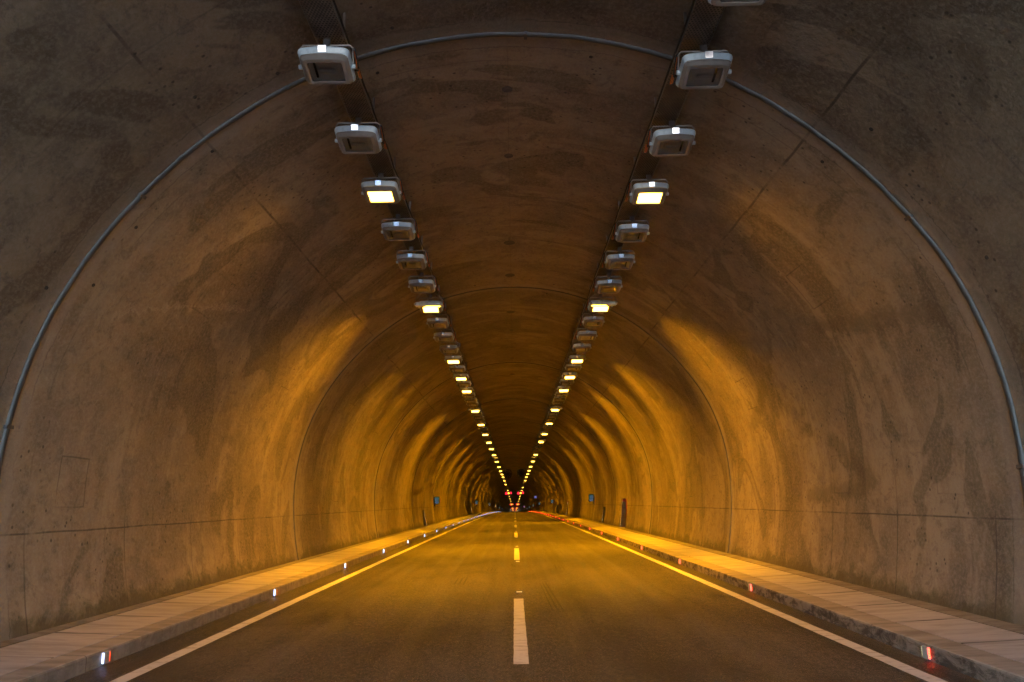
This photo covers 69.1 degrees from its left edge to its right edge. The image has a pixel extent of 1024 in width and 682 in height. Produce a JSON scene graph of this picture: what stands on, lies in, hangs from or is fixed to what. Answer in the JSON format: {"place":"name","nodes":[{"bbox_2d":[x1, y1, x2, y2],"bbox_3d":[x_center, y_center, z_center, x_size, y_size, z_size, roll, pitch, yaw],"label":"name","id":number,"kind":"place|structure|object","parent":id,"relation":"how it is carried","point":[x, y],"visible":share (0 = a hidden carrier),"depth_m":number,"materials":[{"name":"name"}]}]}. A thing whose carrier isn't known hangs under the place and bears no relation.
{"place":"outdoors","nodes":[
{"label":"outdoors","id":0,"kind":"place"},
{"bbox_2d":[0,511,495,675],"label":"footway","id":1,"kind":"structure","parent":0,"point":[20,655],"depth_m":8.84,"materials":[{"name":"grey concrete"}]},
{"bbox_2d":[0,0,1023,641],"bbox_3d":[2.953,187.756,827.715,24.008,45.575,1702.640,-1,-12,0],"label":"tunnel lining","id":2,"kind":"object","parent":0,"point":[222,356],"visible":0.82,"depth_m":9.46,"materials":[{"name":"concrete"}]},
{"bbox_2d":[299,0,511,502],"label":"cable tray","id":3,"kind":"object","parent":2,"relation":"attached to","point":[322,18],"visible":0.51,"depth_m":8.73,"materials":[{"name":"metal"}]},
{"bbox_2d":[297,38,361,83],"bbox_3d":[-1.821,-2.830,7.425,0.600,0.349,0.469,-1,-24,-1],"label":"tunnel lamp","id":4,"kind":"object","parent":3,"relation":"attached to","point":[325,62],"visible":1,"depth_m":7.36,"materials":[{"name":"grey metal"}]},
{"bbox_2d":[334,117,386,153],"bbox_3d":[-1.823,-2.506,8.940,0.600,0.349,0.469,-1,-24,0],"label":"tunnel lamp","id":5,"kind":"object","parent":3,"relation":"attached to","point":[356,137],"visible":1,"depth_m":8.88,"materials":[{"name":"grey metal"}]},
{"bbox_2d":[361,172,404,203],"bbox_3d":[-1.817,-2.181,10.455,0.600,0.349,0.469,-1,-24,1],"label":"tunnel lamp","id":6,"kind":"object","parent":3,"relation":"attached to","point":[378,191],"visible":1,"depth_m":10.36,"materials":[{"name":"grey metal"}]},
{"bbox_2d":[381,214,418,240],"bbox_3d":[-1.806,-1.856,11.970,0.600,0.349,0.469,-1,-24,0],"label":"tunnel lamp","id":7,"kind":"object","parent":3,"relation":"attached to","point":[398,231],"visible":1,"depth_m":11.91,"materials":[{"name":"grey metal"}]},
{"bbox_2d":[396,247,429,269],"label":"tunnel lamp","id":8,"kind":"object","parent":3,"relation":"attached to","point":[411,261],"visible":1,"depth_m":13.43,"materials":[{"name":"grey metal"}]},
{"bbox_2d":[332,0,508,489],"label":"power cable","id":9,"kind":"object","parent":3,"relation":"attached to","point":[340,19],"visible":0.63,"depth_m":9.02,"materials":[{"name":"black rubber"}]},
{"bbox_2d":[408,273,437,293],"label":"tunnel lamp","id":10,"kind":"object","parent":3,"relation":"attached to","point":[416,286],"visible":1,"depth_m":14.95,"materials":[{"name":"grey metal"}]},
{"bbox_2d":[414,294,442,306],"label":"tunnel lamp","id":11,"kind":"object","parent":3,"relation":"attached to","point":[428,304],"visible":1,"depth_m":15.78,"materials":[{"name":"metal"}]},
{"bbox_2d":[418,294,445,312],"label":"tunnel lamp","id":12,"kind":"object","parent":3,"relation":"attached to","point":[431,309],"visible":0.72,"depth_m":16.57,"materials":[{"name":"grey metal"}]},
{"bbox_2d":[426,313,450,328],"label":"tunnel lamp","id":13,"kind":"object","parent":3,"relation":"attached to","point":[437,323],"visible":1,"depth_m":18.04,"materials":[{"name":"grey metal"}]},
{"bbox_2d":[433,329,455,342],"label":"tunnel lamp","id":14,"kind":"object","parent":3,"relation":"attached to","point":[439,337],"visible":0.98,"depth_m":19.59,"materials":[{"name":"grey metal"}]},
{"bbox_2d":[439,342,458,353],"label":"tunnel lamp","id":15,"kind":"object","parent":3,"relation":"attached to","point":[448,349],"visible":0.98,"depth_m":21.17,"materials":[{"name":"grey metal"}]},
{"bbox_2d":[444,353,462,363],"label":"tunnel lamp","id":16,"kind":"object","parent":3,"relation":"attached to","point":[452,359],"visible":0.96,"depth_m":22.67,"materials":[{"name":"grey metal"}]},
{"bbox_2d":[449,364,465,372],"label":"tunnel lamp","id":17,"kind":"object","parent":3,"relation":"attached to","point":[457,369],"visible":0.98,"depth_m":24.25,"materials":[{"name":"grey metal"}]},
{"bbox_2d":[453,371,468,380],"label":"tunnel lamp","id":18,"kind":"object","parent":3,"relation":"attached to","point":[460,377],"visible":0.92,"depth_m":25.82,"materials":[{"name":"grey paint"}]},
{"bbox_2d":[456,378,471,386],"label":"tunnel lamp","id":19,"kind":"object","parent":3,"relation":"attached to","point":[463,383],"visible":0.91,"depth_m":27.29,"materials":[{"name":"grey metal"}]},
{"bbox_2d":[460,384,473,392],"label":"tunnel lamp","id":20,"kind":"object","parent":3,"relation":"attached to","point":[466,389],"visible":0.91,"depth_m":28.80,"materials":[{"name":"grey metal"}]},
{"bbox_2d":[462,390,475,397],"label":"tunnel lamp","id":21,"kind":"object","parent":3,"relation":"attached to","point":[468,395],"visible":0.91,"depth_m":30.26,"materials":[{"name":"grey metal"}]},
{"bbox_2d":[464,398,476,402],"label":"tunnel lamp","id":22,"kind":"object","parent":3,"relation":"attached to","point":[470,400],"visible":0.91,"depth_m":31.71,"materials":[{"name":"grey metal"}]},
{"bbox_2d":[466,401,478,406],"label":"tunnel lamp","id":23,"kind":"object","parent":3,"relation":"attached to","point":[472,404],"visible":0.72,"depth_m":33.05,"materials":[{"name":"grey metal"}]},
{"bbox_2d":[468,407,480,410],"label":"tunnel lamp","id":24,"kind":"object","parent":3,"relation":"attached to","point":[474,409],"visible":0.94,"depth_m":33.94,"materials":[{"name":"metal"}]},
{"bbox_2d":[471,409,482,415],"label":"tunnel lamp","id":25,"kind":"object","parent":3,"relation":"attached to","point":[480,413],"visible":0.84,"depth_m":36.74,"materials":[{"name":"grey metal"}]},
{"bbox_2d":[473,415,483,418],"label":"tunnel lamp","id":26,"kind":"object","parent":3,"relation":"attached to","point":[478,417],"visible":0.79,"depth_m":38.00,"materials":[{"name":"grey paint"}]},
{"bbox_2d":[474,418,484,421],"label":"tunnel lamp","id":27,"kind":"object","parent":3,"relation":"attached to","point":[479,420],"visible":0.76,"depth_m":39.42,"materials":[{"name":"grey metal"}]},
{"bbox_2d":[476,420,485,425],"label":"tunnel lamp","id":28,"kind":"object","parent":3,"relation":"attached to","point":[481,423],"visible":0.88,"depth_m":41.36,"materials":[{"name":"grey paint"}]},
{"bbox_2d":[479,425,487,430],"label":"tunnel lamp","id":29,"kind":"object","parent":3,"relation":"attached to","point":[483,428],"visible":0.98,"depth_m":44.25,"materials":[{"name":"grey paint"}]},
{"bbox_2d":[481,432,489,435],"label":"tunnel lamp","id":30,"kind":"object","parent":3,"relation":"attached to","point":[485,433],"visible":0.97,"depth_m":47.38,"materials":[{"name":"grey paint"}]},
{"bbox_2d":[434,497,438,505],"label":"exit sign","id":31,"kind":"object","parent":2,"relation":"attached to","point":[436,500],"visible":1,"depth_m":46.55,"materials":[{"name":"blue metal"}]},
{"bbox_2d":[503,468,511,478],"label":"jet fan","id":32,"kind":"object","parent":2,"relation":"hanging from","point":[506,474],"visible":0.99,"depth_m":104.94},
{"bbox_2d":[517,469,525,477],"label":"jet fan","id":33,"kind":"object","parent":2,"relation":"hanging from","point":[521,473],"visible":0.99,"depth_m":104.92},
{"bbox_2d":[589,494,593,503],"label":"exit sign","id":34,"kind":"object","parent":2,"relation":"attached to","point":[591,497],"visible":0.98,"depth_m":46.55,"materials":[{"name":"blue metal"}]},
{"bbox_2d":[518,0,725,501],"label":"cable tray","id":35,"kind":"object","parent":2,"relation":"hanging from","point":[702,24],"visible":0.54,"depth_m":8.96,"materials":[{"name":"metal"}]},
{"bbox_2d":[540,429,548,434],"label":"tunnel lamp","id":36,"kind":"object","parent":35,"relation":"attached to","point":[544,433],"visible":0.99,"depth_m":47.56,"materials":[{"name":"grey paint"}]},
{"bbox_2d":[543,425,551,428],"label":"tunnel lamp","id":37,"kind":"object","parent":35,"relation":"attached to","point":[547,426],"visible":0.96,"depth_m":43.65,"materials":[{"name":"grey paint"}]},
{"bbox_2d":[544,419,553,424],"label":"tunnel lamp","id":38,"kind":"object","parent":35,"relation":"attached to","point":[548,422],"visible":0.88,"depth_m":41.33,"materials":[{"name":"grey paint"}]},
{"bbox_2d":[547,414,556,417],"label":"tunnel lamp","id":39,"kind":"object","parent":35,"relation":"attached to","point":[551,416],"visible":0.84,"depth_m":38.08,"materials":[{"name":"grey metal"}]},
{"bbox_2d":[548,411,558,414],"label":"tunnel lamp","id":40,"kind":"object","parent":35,"relation":"attached to","point":[553,412],"visible":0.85,"depth_m":36.74,"materials":[{"name":"grey paint"}]},
{"bbox_2d":[549,404,562,409],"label":"tunnel lamp","id":41,"kind":"object","parent":35,"relation":"attached to","point":[554,408],"visible":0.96,"depth_m":34.04,"materials":[{"name":"metal"}]},
{"bbox_2d":[552,400,563,404],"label":"tunnel lamp","id":42,"kind":"object","parent":35,"relation":"attached to","point":[556,403],"visible":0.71,"depth_m":32.94,"materials":[{"name":"grey paint"}]},
{"bbox_2d":[553,395,565,401],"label":"tunnel lamp","id":43,"kind":"object","parent":35,"relation":"attached to","point":[558,399],"visible":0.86,"depth_m":31.83,"materials":[{"name":"grey metal"}]},
{"bbox_2d":[555,389,567,396],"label":"tunnel lamp","id":44,"kind":"object","parent":35,"relation":"attached to","point":[561,394],"visible":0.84,"depth_m":30.35,"materials":[{"name":"grey metal"}]},
{"bbox_2d":[557,386,570,391],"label":"tunnel lamp","id":45,"kind":"object","parent":35,"relation":"attached to","point":[563,388],"visible":0.9,"depth_m":28.95,"materials":[{"name":"grey paint"}]},
{"bbox_2d":[559,378,573,385],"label":"tunnel lamp","id":46,"kind":"object","parent":35,"relation":"attached to","point":[566,382],"visible":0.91,"depth_m":27.28,"materials":[{"name":"grey metal"}]},
{"bbox_2d":[562,370,577,378],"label":"tunnel lamp","id":47,"kind":"object","parent":35,"relation":"attached to","point":[569,375],"visible":0.98,"depth_m":25.86,"materials":[{"name":"grey paint"}]},
{"bbox_2d":[565,361,581,370],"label":"tunnel lamp","id":48,"kind":"object","parent":35,"relation":"attached to","point":[573,367],"visible":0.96,"depth_m":24.25,"materials":[{"name":"grey metal"}]},
{"bbox_2d":[568,352,585,362],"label":"tunnel lamp","id":49,"kind":"object","parent":35,"relation":"attached to","point":[576,358],"visible":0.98,"depth_m":22.84,"materials":[{"name":"grey metal"}]},
{"bbox_2d":[572,341,590,352],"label":"tunnel lamp","id":50,"kind":"object","parent":35,"relation":"attached to","point":[582,348],"visible":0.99,"depth_m":21.18,"materials":[{"name":"grey metal"}]},
{"bbox_2d":[575,327,597,340],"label":"tunnel lamp","id":51,"kind":"object","parent":35,"relation":"attached to","point":[586,335],"visible":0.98,"depth_m":19.74,"materials":[{"name":"grey metal"}]},
{"bbox_2d":[580,312,604,326],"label":"tunnel lamp","id":52,"kind":"object","parent":35,"relation":"attached to","point":[592,321],"visible":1,"depth_m":18.15,"materials":[{"name":"grey metal"}]},
{"bbox_2d":[586,294,612,312],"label":"tunnel lamp","id":53,"kind":"object","parent":35,"relation":"attached to","point":[592,309],"visible":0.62,"depth_m":16.74,"materials":[{"name":"grey paint"}]},
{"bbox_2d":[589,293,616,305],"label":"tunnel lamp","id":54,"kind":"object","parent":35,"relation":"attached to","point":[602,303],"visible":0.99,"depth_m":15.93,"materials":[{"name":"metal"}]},
{"bbox_2d":[520,0,694,490],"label":"power cable","id":55,"kind":"object","parent":35,"relation":"attached to","point":[684,27],"visible":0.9,"depth_m":9.72,"materials":[{"name":"black rubber"}]},
{"bbox_2d":[593,273,622,293],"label":"tunnel lamp","id":56,"kind":"object","parent":35,"relation":"attached to","point":[610,286],"visible":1,"depth_m":15.19,"materials":[{"name":"grey metal"}]},
{"bbox_2d":[602,247,634,269],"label":"tunnel lamp","id":57,"kind":"object","parent":35,"relation":"attached to","point":[620,261],"visible":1,"depth_m":13.62,"materials":[{"name":"grey metal"}]},
{"bbox_2d":[612,216,649,242],"bbox_3d":[1.951,-1.863,12.216,0.600,0.349,0.469,-1,-25,-1],"label":"tunnel lamp","id":58,"kind":"object","parent":35,"relation":"attached to","point":[632,233],"visible":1,"depth_m":12.16,"materials":[{"name":"grey metal"}]},
{"bbox_2d":[625,174,668,204],"bbox_3d":[1.937,-2.198,10.652,0.600,0.349,0.469,-1,-25,-1],"label":"tunnel lamp","id":59,"kind":"object","parent":35,"relation":"attached to","point":[650,192],"visible":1,"depth_m":10.55,"materials":[{"name":"grey metal"}]},
{"bbox_2d":[644,120,695,156],"bbox_3d":[1.942,-2.524,9.134,0.600,0.349,0.469,-1,-24,1],"label":"tunnel lamp","id":60,"kind":"object","parent":35,"relation":"attached to","point":[673,139],"visible":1,"depth_m":9.07,"materials":[{"name":"grey metal"}]},
{"bbox_2d":[670,44,732,88],"bbox_3d":[1.937,-2.848,7.620,0.600,0.349,0.469,-1,-24,0],"label":"tunnel lamp","id":61,"kind":"object","parent":35,"relation":"attached to","point":[703,68],"visible":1,"depth_m":7.56,"materials":[{"name":"grey metal"}]},
{"bbox_2d":[708,0,765,5],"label":"tunnel lamp","id":62,"kind":"object","parent":35,"relation":"attached to","point":[737,2],"visible":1,"depth_m":6.39,"materials":[{"name":"grey metal"}]},
{"bbox_2d":[622,498,627,516],"bbox_3d":[5.180,7.672,33.259,0.240,1.300,1.550,-1,-12,0],"label":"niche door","id":63,"kind":"structure","parent":2,"relation":"attached to","point":[624,500],"depth_m":33.97,"materials":[{"name":"brown metal"}]},
{"bbox_2d":[63,512,982,681],"bbox_3d":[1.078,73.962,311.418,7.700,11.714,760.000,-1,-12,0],"label":"road","id":64,"kind":"structure","parent":0,"point":[441,609],"depth_m":8.41,"materials":[{"name":"grey asphalt"}]},
{"bbox_2d":[0,511,499,681],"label":"kerb","id":65,"kind":"structure","parent":64,"relation":"on","point":[67,666],"depth_m":8.25,"materials":[{"name":"concrete"}]},
{"bbox_2d":[101,651,110,664],"bbox_3d":[-3.745,2.919,6.862,0.026,0.104,0.112,-1,-12,0],"label":"kerb light","id":66,"kind":"object","parent":65,"relation":"attached to","point":[106,657],"visible":1,"depth_m":6.84,"materials":[{"name":"white plastic"}]},
{"bbox_2d":[110,512,946,681],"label":"road markings","id":67,"kind":"object","parent":64,"relation":"on","point":[520,646],"visible":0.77,"depth_m":8.30,"materials":[{"name":"paint"}]},
{"bbox_2d":[526,511,1023,681],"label":"kerb","id":68,"kind":"structure","parent":64,"relation":"on","point":[981,665],"depth_m":7.74,"materials":[{"name":"concrete"}]},
{"bbox_2d":[921,645,930,659],"bbox_3d":[3.627,2.729,6.520,0.026,0.104,0.112,-1,-12,0],"label":"kerb light","id":69,"kind":"object","parent":68,"relation":"attached to","point":[925,650],"visible":1,"depth_m":6.50,"materials":[{"name":"grey plastic"}]},
{"bbox_2d":[538,511,1023,663],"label":"footway","id":70,"kind":"structure","parent":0,"point":[996,641],"depth_m":8.67,"materials":[{"name":"grey concrete"}]},
{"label":"footway bed","id":71,"kind":"structure","parent":0,"visible":0},
{"bbox_2d":[0,511,490,647],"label":"footway edge strip","id":72,"kind":"object","parent":71,"relation":"on","point":[60,628],"visible":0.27,"depth_m":9.71,"materials":[{"name":"grey concrete"}]},
{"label":"footway bed","id":73,"kind":"structure","parent":0,"visible":0},
{"bbox_2d":[545,511,1023,634],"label":"footway edge strip","id":74,"kind":"object","parent":73,"relation":"on","point":[1012,627],"visible":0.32,"depth_m":9.60,"materials":[{"name":"grey concrete"}]}
]}

